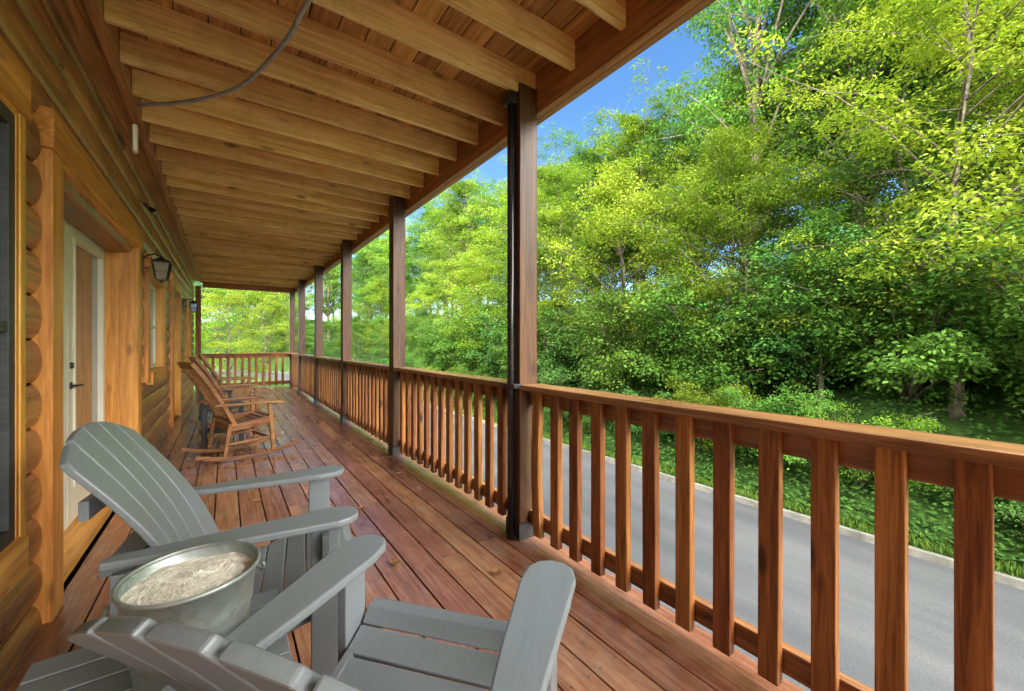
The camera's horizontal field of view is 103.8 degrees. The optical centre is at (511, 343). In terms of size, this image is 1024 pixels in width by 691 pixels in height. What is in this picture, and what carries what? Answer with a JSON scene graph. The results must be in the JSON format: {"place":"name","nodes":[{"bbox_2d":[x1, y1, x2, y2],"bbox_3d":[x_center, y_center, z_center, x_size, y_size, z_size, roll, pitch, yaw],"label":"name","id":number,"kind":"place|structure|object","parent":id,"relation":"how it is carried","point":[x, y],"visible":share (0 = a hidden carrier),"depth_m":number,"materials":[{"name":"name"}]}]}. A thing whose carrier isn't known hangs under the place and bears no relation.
{"place":"outdoors","nodes":[
{"label":"outdoors","id":0,"kind":"place"},
{"bbox_2d":[0,0,193,689],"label":"log house","id":1,"kind":"structure","parent":0,"point":[96,325],"depth_m":1.83,"materials":[{"name":"wood"}]},
{"bbox_2d":[0,100,14,551],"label":"window","id":2,"kind":"structure","parent":1,"relation":"in","point":[7,118],"depth_m":1.39,"materials":[{"name":"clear glass"}]},
{"bbox_2d":[64,218,66,530],"bbox_3d":[-2.537,0.175,2.127,0.057,1.970,0.960,0,0,-36],"label":"door frame","id":3,"kind":"structure","parent":1,"relation":"in","point":[65,221],"depth_m":2.50,"materials":[{"name":"white paint"}]},
{"bbox_2d":[67,221,104,526],"bbox_3d":[-3.086,0.175,2.924,0.090,1.970,0.960,0,0,-36],"label":"door","id":4,"kind":"structure","parent":1,"relation":"in","point":[85,258],"depth_m":2.89,"materials":[{"name":"white paint"}]},
{"bbox_2d":[151,285,155,367],"bbox_3d":[-4.025,-0.199,4.406,0.055,0.958,1.106,0,0,-36],"label":"window","id":5,"kind":"structure","parent":1,"relation":"in","point":[153,290],"depth_m":4.82,"materials":[{"name":"glass"}]},
{"bbox_2d":[142,253,171,282],"bbox_3d":[-3.325,-0.705,3.745,0.224,0.276,0.139,0,0,-36],"label":"wall lantern","id":6,"kind":"object","parent":1,"relation":"attached to","point":[161,266],"depth_m":3.73,"materials":[{"name":"black metal"}]},
{"bbox_2d":[53,0,715,292],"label":"porch roof","id":7,"kind":"structure","parent":1,"relation":"attached to","point":[325,132],"depth_m":2.62,"materials":[{"name":"brown wood"}]},
{"bbox_2d":[136,0,312,107],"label":"conduit","id":8,"kind":"object","parent":7,"relation":"attached to","point":[283,43],"visible":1,"depth_m":2.23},
{"bbox_2d":[193,374,288,390],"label":"ground","id":9,"kind":"structure","parent":0,"point":[259,380],"depth_m":32.12,"materials":[{"name":"green plant"}]},
{"bbox_2d":[192,298,244,371],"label":"tree","id":10,"kind":"object","parent":9,"relation":"on","point":[208,322],"visible":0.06,"depth_m":19.89,"materials":[{"name":"green plant"}]},
{"bbox_2d":[192,281,250,356],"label":"tree","id":11,"kind":"object","parent":9,"relation":"on","point":[203,297],"visible":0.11,"depth_m":31.84,"materials":[{"name":"green plant"}]},
{"bbox_2d":[193,282,260,373],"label":"tree","id":12,"kind":"object","parent":9,"relation":"on","point":[212,331],"visible":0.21,"depth_m":40.23,"materials":[{"name":"green plant"}]},
{"bbox_2d":[194,287,288,387],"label":"tree","id":13,"kind":"object","parent":9,"relation":"on","point":[229,309],"visible":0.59,"depth_m":22.87,"materials":[{"name":"green plant"}]},
{"bbox_2d":[221,288,313,386],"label":"tree","id":14,"kind":"object","parent":9,"relation":"on","point":[252,300],"visible":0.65,"depth_m":27.85,"materials":[{"name":"green plant"}]},
{"bbox_2d":[0,386,804,690],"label":"porch deck","id":15,"kind":"structure","parent":9,"relation":"on","point":[449,545],"depth_m":2.25,"materials":[{"name":"brown wood"}]},
{"bbox_2d":[16,589,291,690],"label":"side table","id":16,"kind":"object","parent":15,"relation":"on","point":[83,669],"visible":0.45,"depth_m":0.92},
{"bbox_2d":[102,540,265,690],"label":"metal tub","id":17,"kind":"object","parent":16,"relation":"on","point":[223,610],"visible":0.52,"depth_m":0.88,"materials":[{"name":"metal"}]},
{"bbox_2d":[120,552,252,604],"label":"ash","id":18,"kind":"object","parent":17,"relation":"in","point":[182,580],"visible":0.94,"depth_m":0.92,"materials":[{"name":"grey"}]},
{"bbox_2d":[195,286,200,391],"bbox_3d":[-7.857,-0.125,10.044,0.110,2.650,0.110,0,0,-36],"label":"porch post","id":19,"kind":"object","parent":15,"relation":"on","point":[198,323],"visible":0.76,"depth_m":10.00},
{"bbox_2d":[59,421,357,675],"bbox_3d":[-1.069,0.733,1.528,0.858,0.933,0.710,0,0,-28],"label":"adirondack chair","id":20,"kind":"object","parent":15,"relation":"on","point":[142,488],"visible":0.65,"depth_m":1.39,"materials":[{"name":"wood"}]},
{"bbox_2d":[199,401,245,448],"bbox_3d":[-3.495,0.970,4.854,0.440,0.460,0.422,0,0,-36],"label":"side table","id":21,"kind":"object","parent":15,"relation":"on","point":[203,409],"visible":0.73,"depth_m":4.68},
{"bbox_2d":[197,354,266,410],"bbox_3d":[-4.995,0.685,7.185,0.985,1.014,0.577,0,0,-42],"label":"rocking chair","id":22,"kind":"object","parent":15,"relation":"on","point":[217,378],"visible":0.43,"depth_m":7.07,"materials":[{"name":"brown wood"}]},
{"bbox_2d":[189,357,278,428],"bbox_3d":[-3.948,0.685,5.720,0.577,1.014,0.985,0,0,44],"label":"rocking chair","id":23,"kind":"object","parent":15,"relation":"on","point":[203,368],"visible":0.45,"depth_m":5.61,"materials":[{"name":"brown wood"}]},
{"bbox_2d":[176,361,298,460],"bbox_3d":[-2.925,0.685,4.324,0.577,1.014,0.985,0,0,38],"label":"rocking chair","id":24,"kind":"object","parent":15,"relation":"on","point":[227,421],"visible":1,"depth_m":4.23,"materials":[{"name":"brown wood"}]},
{"bbox_2d":[289,293,294,386],"bbox_3d":[-6.188,-0.115,11.286,0.136,2.630,0.136,0,0,-36],"label":"porch post","id":25,"kind":"object","parent":15,"relation":"on","point":[291,322],"visible":0.8,"depth_m":11.22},
{"bbox_2d":[202,353,289,387],"bbox_3d":[-7.038,0.698,10.679,1.950,0.895,0.140,0,0,-36],"label":"railing","id":26,"kind":"object","parent":25,"relation":"attached to","point":[242,356],"visible":0.73,"depth_m":10.69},
{"bbox_2d":[298,279,304,392],"bbox_3d":[-5.184,-0.200,9.877,0.143,2.800,0.144,0,0,-36],"label":"porch post","id":27,"kind":"object","parent":15,"relation":"on","point":[301,316],"visible":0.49,"depth_m":9.83,"materials":[{"name":"brown wood"}]},
{"bbox_2d":[314,265,322,403],"bbox_3d":[-3.899,-0.200,8.079,0.143,2.800,0.144,0,0,-36],"label":"porch post","id":28,"kind":"object","parent":15,"relation":"on","point":[318,310],"visible":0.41,"depth_m":8.02,"materials":[{"name":"brown wood"}]},
{"bbox_2d":[299,354,313,398],"bbox_3d":[-4.533,0.698,8.984,0.155,0.895,2.070,0,0,-36],"label":"railing","id":29,"kind":"object","parent":28,"relation":"attached to","point":[308,374],"visible":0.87,"depth_m":8.87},
{"bbox_2d":[315,356,340,414],"bbox_3d":[-3.230,0.698,7.162,0.155,0.895,2.130,0,0,-36],"label":"railing","id":30,"kind":"object","parent":28,"relation":"attached to","point":[329,382],"visible":0.86,"depth_m":7.01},
{"bbox_2d":[66,535,575,690],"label":"adirondack chair","id":31,"kind":"object","parent":15,"relation":"on","point":[524,641],"visible":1,"depth_m":0.95,"materials":[{"name":"wood"}]},
{"bbox_2d":[340,239,351,421],"bbox_3d":[-2.579,-0.200,6.232,0.143,2.800,0.144,0,0,-36],"label":"porch post","id":32,"kind":"object","parent":15,"relation":"on","point":[346,299],"visible":0.68,"depth_m":6.17,"materials":[{"name":"brown wood"}]},
{"bbox_2d":[388,195,404,455],"bbox_3d":[-1.259,-0.200,4.386,0.143,2.800,0.144,0,0,-36],"label":"porch post","id":33,"kind":"object","parent":15,"relation":"on","point":[396,281],"visible":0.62,"depth_m":4.33,"materials":[{"name":"brown wood"}]},
{"bbox_2d":[343,360,388,444],"bbox_3d":[-1.910,0.698,5.316,0.155,0.895,2.130,0,0,-36],"label":"railing","id":34,"kind":"object","parent":33,"relation":"attached to","point":[368,396],"visible":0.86,"depth_m":5.15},
{"bbox_2d":[506,82,536,540],"bbox_3d":[0.061,-0.200,2.539,0.143,2.800,0.144,0,0,-36],"label":"porch post","id":35,"kind":"object","parent":15,"relation":"on","point":[525,239],"visible":0.66,"depth_m":2.48,"materials":[{"name":"brown wood"}]},
{"bbox_2d":[393,367,506,515],"bbox_3d":[-0.590,0.698,3.469,0.155,0.895,2.130,0,0,-36],"label":"railing","id":36,"kind":"object","parent":35,"relation":"attached to","point":[412,380],"visible":0.89,"depth_m":3.18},
{"bbox_2d":[501,89,520,539],"bbox_3d":[-0.011,-0.170,2.475,0.066,2.740,0.140,0,0,-36],"label":"drain pipe","id":37,"kind":"object","parent":35,"relation":"attached to","point":[509,100],"visible":1,"depth_m":2.46,"materials":[{"name":"black metal"}]},
{"bbox_2d":[520,383,1023,690],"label":"railing","id":38,"kind":"object","parent":35,"relation":"attached to","point":[977,475],"visible":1,"depth_m":1.34,"materials":[{"name":"wood"}]},
{"bbox_2d":[208,369,1023,589],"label":"kerb","id":39,"kind":"structure","parent":9,"relation":"on","point":[1005,579],"depth_m":6.25,"materials":[{"name":"concrete"}]},
{"bbox_2d":[423,399,1023,689],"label":"grass","id":40,"kind":"structure","parent":9,"relation":"on","point":[999,564],"depth_m":6.34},
{"bbox_2d":[193,0,998,321],"label":"sky","id":41,"kind":"structure","parent":0,"point":[680,52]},
{"bbox_2d":[194,164,1023,578],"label":"hillside","id":42,"kind":"structure","parent":0,"point":[868,414],"depth_m":7.67,"materials":[{"name":"plant"}]},
{"bbox_2d":[305,319,338,356],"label":"tree","id":43,"kind":"object","parent":42,"relation":"on","point":[328,326],"visible":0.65,"depth_m":40.88,"materials":[{"name":"green plant"}]},
{"bbox_2d":[296,264,352,341],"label":"tree","id":44,"kind":"object","parent":42,"relation":"on","point":[328,285],"visible":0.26,"depth_m":45.95,"materials":[{"name":"green plant"}]},
{"bbox_2d":[332,241,384,346],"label":"tree","id":45,"kind":"object","parent":42,"relation":"on","point":[359,263],"visible":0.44,"depth_m":42.25,"materials":[{"name":"green plant"}]},
{"bbox_2d":[352,283,384,353],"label":"tree","id":46,"kind":"object","parent":42,"relation":"on","point":[360,297],"visible":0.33,"depth_m":39.53,"materials":[{"name":"green plant"}]},
{"bbox_2d":[357,242,388,317],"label":"tree","id":47,"kind":"object","parent":42,"relation":"on","point":[376,263],"visible":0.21,"depth_m":41.18,"materials":[{"name":"green plant"}]},
{"bbox_2d":[358,313,388,363],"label":"tree","id":48,"kind":"object","parent":42,"relation":"on","point":[382,323],"visible":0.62,"depth_m":32.66,"materials":[{"name":"green plant"}]},
{"bbox_2d":[352,277,406,350],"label":"tree","id":49,"kind":"object","parent":42,"relation":"on","point":[376,299],"visible":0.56,"depth_m":35.64,"materials":[{"name":"green plant"}]},
{"bbox_2d":[359,220,431,320],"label":"tree","id":50,"kind":"object","parent":42,"relation":"on","point":[385,260],"visible":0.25,"depth_m":36.90,"materials":[{"name":"green plant"}]},
{"bbox_2d":[405,306,445,368],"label":"tree","id":51,"kind":"object","parent":42,"relation":"on","point":[420,312],"visible":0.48,"depth_m":25.02,"materials":[{"name":"green plant"}]},
{"bbox_2d":[405,284,455,347],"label":"tree","id":52,"kind":"object","parent":42,"relation":"on","point":[423,294],"visible":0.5,"depth_m":28.18,"materials":[{"name":"green plant"}]},
{"bbox_2d":[405,328,456,369],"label":"shrub","id":53,"kind":"object","parent":42,"relation":"on","point":[427,355],"visible":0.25,"depth_m":22.87,"materials":[{"name":"green plant"}]},
{"bbox_2d":[405,197,462,312],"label":"tree","id":54,"kind":"object","parent":42,"relation":"on","point":[415,228],"visible":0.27,"depth_m":35.56,"materials":[{"name":"green plant"}]},
{"bbox_2d":[407,199,463,334],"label":"tree","id":55,"kind":"object","parent":42,"relation":"on","point":[426,245],"visible":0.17,"depth_m":33.11,"materials":[{"name":"green plant"}]},
{"bbox_2d":[415,316,478,369],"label":"shrub","id":56,"kind":"object","parent":42,"relation":"on","point":[430,331],"visible":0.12,"depth_m":22.24,"materials":[{"name":"green plant"}]},
{"bbox_2d":[412,186,485,310],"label":"tree","id":57,"kind":"object","parent":42,"relation":"on","point":[432,242],"visible":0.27,"depth_m":29.77,"materials":[{"name":"green plant"}]},
{"bbox_2d":[414,166,506,320],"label":"tree","id":58,"kind":"object","parent":42,"relation":"on","point":[459,187],"visible":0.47,"depth_m":27.21,"materials":[{"name":"green plant"}]},
{"bbox_2d":[426,304,501,372],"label":"shrub","id":59,"kind":"object","parent":42,"relation":"on","point":[451,343],"visible":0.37,"depth_m":20.10,"materials":[{"name":"green plant"}]},
{"bbox_2d":[422,242,506,328],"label":"tree","id":60,"kind":"object","parent":42,"relation":"on","point":[468,276],"visible":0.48,"depth_m":22.26,"materials":[{"name":"green plant"}]},
{"bbox_2d":[429,244,499,332],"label":"tree","id":61,"kind":"object","parent":42,"relation":"on","point":[451,272],"visible":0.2,"depth_m":25.36,"materials":[{"name":"green plant"}]},
{"bbox_2d":[431,280,506,375],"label":"tree","id":62,"kind":"object","parent":42,"relation":"on","point":[468,344],"visible":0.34,"depth_m":18.88,"materials":[{"name":"green plant"}]},
{"bbox_2d":[438,177,504,304],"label":"tree","id":63,"kind":"object","parent":42,"relation":"on","point":[451,206],"visible":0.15,"depth_m":28.03,"materials":[{"name":"green plant"}]},
{"bbox_2d":[462,184,506,308],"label":"tree","id":64,"kind":"object","parent":42,"relation":"on","point":[485,221],"visible":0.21,"depth_m":25.89,"materials":[{"name":"green plant"}]},
{"bbox_2d":[461,310,559,378],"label":"shrub","id":65,"kind":"object","parent":42,"relation":"on","point":[491,358],"visible":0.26,"depth_m":16.81,"materials":[{"name":"green plant"}]},
{"bbox_2d":[472,231,557,339],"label":"tree","id":66,"kind":"object","parent":42,"relation":"on","point":[504,275],"visible":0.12,"depth_m":20.10,"materials":[{"name":"green plant"}]},
{"bbox_2d":[449,180,587,329],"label":"tree","id":67,"kind":"object","parent":42,"relation":"on","point":[492,246],"visible":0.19,"depth_m":19.74,"materials":[{"name":"green plant"}]},
{"bbox_2d":[491,154,582,312],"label":"tree","id":68,"kind":"object","parent":42,"relation":"on","point":[541,179],"visible":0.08,"depth_m":23.27,"materials":[{"name":"green plant"}]},
{"bbox_2d":[489,305,588,383],"bbox_3d":[1.316,0.228,15.720,4.358,3.346,4.034,0,0,0],"label":"shrub","id":69,"kind":"object","parent":42,"relation":"on","point":[544,339],"visible":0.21,"depth_m":15.08,"materials":[{"name":"green plant"}]},
{"bbox_2d":[484,211,599,347],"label":"tree","id":70,"kind":"object","parent":42,"relation":"on","point":[543,260],"visible":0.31,"depth_m":16.98,"materials":[{"name":"green plant"}]},
{"bbox_2d":[464,150,663,366],"bbox_3d":[2.014,-2.991,16.850,7.366,9.143,6.607,0,0,-23],"label":"tree","id":71,"kind":"object","parent":42,"relation":"on","point":[558,178],"visible":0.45,"depth_m":16.33,"materials":[{"name":"green plant"}]},
{"bbox_2d":[537,366,603,422],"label":"shrub","id":72,"kind":"object","parent":42,"relation":"on","point":[553,379],"visible":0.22,"depth_m":12.40,"materials":[{"name":"green plant"}]},
{"bbox_2d":[537,117,642,311],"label":"tree","id":73,"kind":"object","parent":42,"relation":"on","point":[584,157],"visible":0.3,"depth_m":19.00,"materials":[{"name":"green plant"}]},
{"bbox_2d":[537,307,646,388],"bbox_3d":[3.228,0.185,14.532,4.398,3.204,4.220,0,0,-38],"label":"shrub","id":74,"kind":"object","parent":42,"relation":"on","point":[573,362],"visible":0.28,"depth_m":14.33,"materials":[{"name":"green plant"}]},
{"bbox_2d":[556,212,661,346],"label":"tree","id":75,"kind":"object","parent":42,"relation":"on","point":[612,251],"visible":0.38,"depth_m":14.71,"materials":[{"name":"green plant"}]},
{"bbox_2d":[537,153,707,384],"bbox_3d":[3.471,-2.152,14.086,6.290,8.225,7.015,0,0,28],"label":"tree","id":76,"kind":"object","parent":42,"relation":"on","point":[617,190],"visible":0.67,"depth_m":13.32,"materials":[{"name":"green plant"}]},
{"bbox_2d":[563,58,700,327],"bbox_3d":[5.165,-5.459,17.327,6.404,10.869,5.622,0,0,14],"label":"tree","id":77,"kind":"object","parent":42,"relation":"on","point":[638,131],"visible":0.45,"depth_m":16.72,"materials":[{"name":"green plant"}]},
{"bbox_2d":[554,282,711,392],"bbox_3d":[3.593,-0.065,12.597,4.525,3.754,4.888,0,0,-6],"label":"shrub","id":78,"kind":"object","parent":42,"relation":"on","point":[595,319],"visible":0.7,"depth_m":11.52,"materials":[{"name":"green plant"}]},
{"bbox_2d":[577,95,692,283],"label":"tree","id":79,"kind":"object","parent":42,"relation":"on","point":[598,122],"visible":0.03,"depth_m":19.02,"materials":[{"name":"green plant"}]},
{"bbox_2d":[613,386,676,439],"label":"shrub","id":80,"kind":"object","parent":42,"relation":"on","point":[634,427],"visible":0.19,"depth_m":10.19,"materials":[{"name":"green plant"}]},
{"bbox_2d":[626,110,733,304],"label":"tree","id":81,"kind":"object","parent":42,"relation":"on","point":[686,159],"visible":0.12,"depth_m":17.91,"materials":[{"name":"green plant"}]},
{"bbox_2d":[646,58,734,279],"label":"tree","id":82,"kind":"object","parent":42,"relation":"on","point":[684,78],"visible":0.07,"depth_m":20.16,"materials":[{"name":"green plant"}]},
{"bbox_2d":[366,283,1023,567],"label":"ground cover","id":83,"kind":"object","parent":42,"relation":"on","point":[791,496],"visible":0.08,"depth_m":7.12,"materials":[{"name":"green plant"}]},
{"bbox_2d":[653,370,762,451],"bbox_3d":[4.375,1.557,9.168,2.362,1.814,2.186,0,0,37],"label":"shrub","id":84,"kind":"object","parent":42,"relation":"on","point":[707,443],"visible":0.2,"depth_m":8.70,"materials":[{"name":"green plant"}]},
{"bbox_2d":[621,162,795,353],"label":"tree","id":85,"kind":"object","parent":42,"relation":"on","point":[681,227],"visible":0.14,"depth_m":13.20,"materials":[{"name":"green plant"}]},
{"bbox_2d":[613,268,819,404],"bbox_3d":[5.119,-0.046,10.882,4.715,3.435,4.524,0,0,12],"label":"shrub","id":86,"kind":"object","parent":42,"relation":"on","point":[716,366],"visible":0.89,"depth_m":9.89,"materials":[{"name":"green plant"}]},
{"bbox_2d":[613,99,850,366],"bbox_3d":[5.880,-2.313,11.104,6.149,7.601,6.213,0,0,-38],"label":"tree","id":87,"kind":"object","parent":42,"relation":"on","point":[727,148],"visible":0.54,"depth_m":10.52,"materials":[{"name":"green plant"}]},
{"bbox_2d":[650,23,827,284],"bbox_3d":[10.184,-6.811,16.849,7.721,10.152,6.693,0,0,-6],"label":"tree","id":88,"kind":"object","parent":42,"relation":"on","point":[717,76],"visible":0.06,"depth_m":16.42,"materials":[{"name":"green plant"}]},
{"bbox_2d":[678,49,817,305],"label":"tree","id":89,"kind":"object","parent":42,"relation":"on","point":[734,100],"visible":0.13,"depth_m":14.51,"materials":[{"name":"green plant"}]},
{"bbox_2d":[628,0,877,337],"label":"tree","id":90,"kind":"object","parent":42,"relation":"on","point":[717,19],"visible":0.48,"depth_m":12.37,"materials":[{"name":"green plant"}]},
{"bbox_2d":[658,114,882,387],"bbox_3d":[6.514,-1.832,10.749,5.047,6.636,4.375,0,0,42],"label":"tree","id":91,"kind":"object","parent":42,"relation":"on","point":[748,211],"visible":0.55,"depth_m":10.48,"materials":[{"name":"green plant"}]},
{"bbox_2d":[713,382,836,473],"bbox_3d":[5.090,1.621,7.988,2.249,1.708,2.344,0,0,10],"label":"shrub","id":92,"kind":"object","parent":42,"relation":"on","point":[771,405],"visible":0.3,"depth_m":7.59,"materials":[{"name":"green plant"}]},
{"bbox_2d":[703,15,925,285],"bbox_3d":[10.994,-6.149,14.688,7.771,9.111,6.967,0,0,-37],"label":"tree","id":93,"kind":"object","parent":42,"relation":"on","point":[811,133],"visible":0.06,"depth_m":13.66,"materials":[{"name":"green plant"}]},
{"bbox_2d":[695,222,946,397],"bbox_3d":[6.829,-0.497,9.262,4.249,3.525,4.590,0,0,-28],"label":"shrub","id":94,"kind":"object","parent":42,"relation":"on","point":[800,378],"visible":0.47,"depth_m":8.74,"materials":[{"name":"green plant"}]},
{"bbox_2d":[717,200,929,410],"bbox_3d":[6.614,-0.683,8.851,3.530,4.616,3.937,0,0,41],"label":"tree","id":95,"kind":"object","parent":42,"relation":"on","point":[821,231],"visible":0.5,"depth_m":8.44,"materials":[{"name":"green plant"}]},
{"bbox_2d":[710,0,1023,308],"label":"tree","id":96,"kind":"object","parent":42,"relation":"on","point":[800,40],"visible":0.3,"depth_m":10.90,"materials":[{"name":"green plant"}]},
{"bbox_2d":[793,397,949,497],"bbox_3d":[5.905,1.736,6.776,1.983,1.523,1.836,0,0,5],"label":"shrub","id":97,"kind":"object","parent":42,"relation":"on","point":[917,423],"visible":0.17,"depth_m":6.57,"materials":[{"name":"green plant"}]},
{"bbox_2d":[720,0,1023,419],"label":"tree","id":98,"kind":"object","parent":42,"relation":"on","point":[952,188],"visible":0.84,"depth_m":6.98,"materials":[{"name":"green plant"}]},
{"bbox_2d":[728,0,1023,300],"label":"tree","id":99,"kind":"object","parent":42,"relation":"on","point":[886,70],"visible":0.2,"depth_m":10.91,"materials":[{"name":"green plant"}]},
{"bbox_2d":[761,210,1023,409],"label":"tree","id":100,"kind":"object","parent":42,"relation":"on","point":[934,348],"visible":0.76,"depth_m":7.05,"materials":[{"name":"green plant"}]},
{"bbox_2d":[764,70,1023,356],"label":"tree","id":101,"kind":"object","parent":42,"relation":"on","point":[856,174],"visible":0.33,"depth_m":8.52,"materials":[{"name":"green plant"}]},
{"bbox_2d":[818,0,1023,272],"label":"tree","id":102,"kind":"object","parent":42,"relation":"on","point":[945,69],"visible":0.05,"depth_m":10.32,"materials":[{"name":"green plant"}]},
{"bbox_2d":[840,0,1023,324],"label":"tree","id":103,"kind":"object","parent":42,"relation":"on","point":[1004,154],"visible":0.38,"depth_m":7.04,"materials":[{"name":"green plant"}]},
{"bbox_2d":[841,0,1023,237],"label":"tree","id":104,"kind":"object","parent":42,"relation":"on","point":[943,142],"visible":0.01,"depth_m":11.64,"materials":[{"name":"green plant"}]},
{"bbox_2d":[893,191,1023,419],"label":"tree","id":105,"kind":"object","parent":42,"relation":"on","point":[1008,268],"visible":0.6,"depth_m":6.22,"materials":[{"name":"green plant"}]},
{"bbox_2d":[903,0,1023,163],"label":"tree","id":106,"kind":"object","parent":42,"relation":"on","point":[1012,93],"visible":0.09,"depth_m":9.50,"materials":[{"name":"green plant"}]},
{"bbox_2d":[927,0,1023,295],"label":"tree","id":107,"kind":"object","parent":42,"relation":"on","point":[1017,122],"visible":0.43,"depth_m":7.02,"materials":[{"name":"green plant"}]},
{"bbox_2d":[941,436,1023,538],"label":"shrub","id":108,"kind":"object","parent":42,"relation":"on","point":[1016,509],"visible":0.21,"depth_m":5.25,"materials":[{"name":"green plant"}]},
{"bbox_2d":[209,370,1023,690],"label":"road","id":109,"kind":"structure","parent":0,"point":[931,626],"depth_m":4.98,"materials":[{"name":"asphalt"}]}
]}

